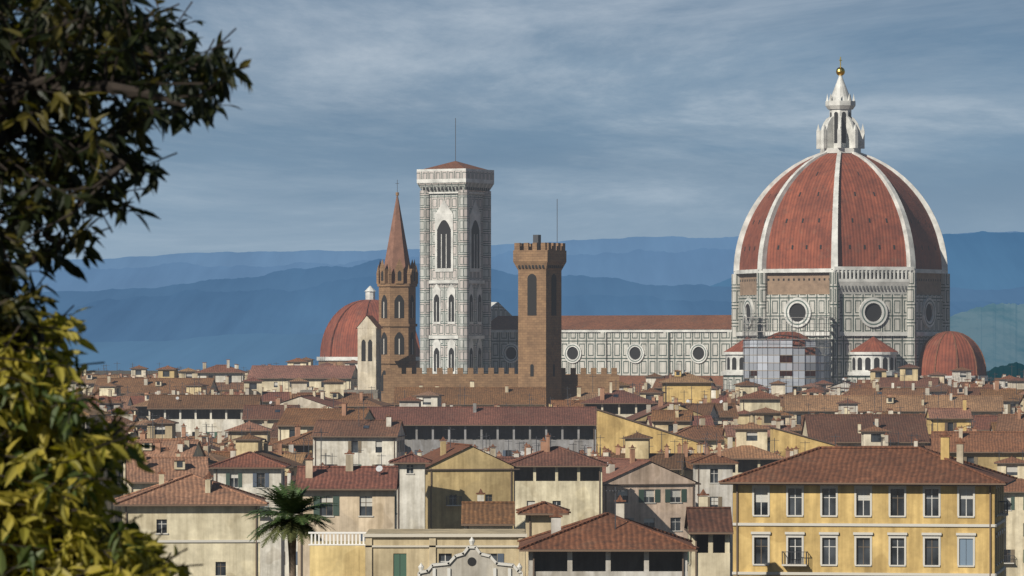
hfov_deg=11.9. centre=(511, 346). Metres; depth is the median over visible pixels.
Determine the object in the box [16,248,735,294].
mountain
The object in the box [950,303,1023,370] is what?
hill
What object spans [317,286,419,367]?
san lorenzo dome
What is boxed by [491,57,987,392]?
duomo
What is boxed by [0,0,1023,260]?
sky
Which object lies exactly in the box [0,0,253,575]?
tree
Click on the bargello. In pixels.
(539, 265)
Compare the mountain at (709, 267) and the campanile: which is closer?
the campanile
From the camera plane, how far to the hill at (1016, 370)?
2568.59 m
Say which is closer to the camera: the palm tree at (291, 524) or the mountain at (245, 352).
the palm tree at (291, 524)
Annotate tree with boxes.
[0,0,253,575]
[242,480,336,575]
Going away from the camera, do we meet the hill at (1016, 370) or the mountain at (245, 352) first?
the hill at (1016, 370)
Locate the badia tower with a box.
[356,180,417,401]
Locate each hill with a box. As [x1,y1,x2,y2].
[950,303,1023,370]
[987,362,1023,380]
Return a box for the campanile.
[417,118,493,373]
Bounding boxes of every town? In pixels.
[91,355,1023,575]
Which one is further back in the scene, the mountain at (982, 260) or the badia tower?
the mountain at (982, 260)
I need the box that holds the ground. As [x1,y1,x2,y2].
[76,370,248,374]
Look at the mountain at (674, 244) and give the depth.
25750.60 m
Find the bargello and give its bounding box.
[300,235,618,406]
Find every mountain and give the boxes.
[12,231,1017,269]
[12,276,1019,342]
[15,259,1023,310]
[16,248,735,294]
[55,333,419,370]
[711,231,1023,289]
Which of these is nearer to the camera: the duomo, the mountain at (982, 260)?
the duomo
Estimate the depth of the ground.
6915.23 m
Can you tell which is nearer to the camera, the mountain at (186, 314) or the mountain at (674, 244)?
the mountain at (186, 314)

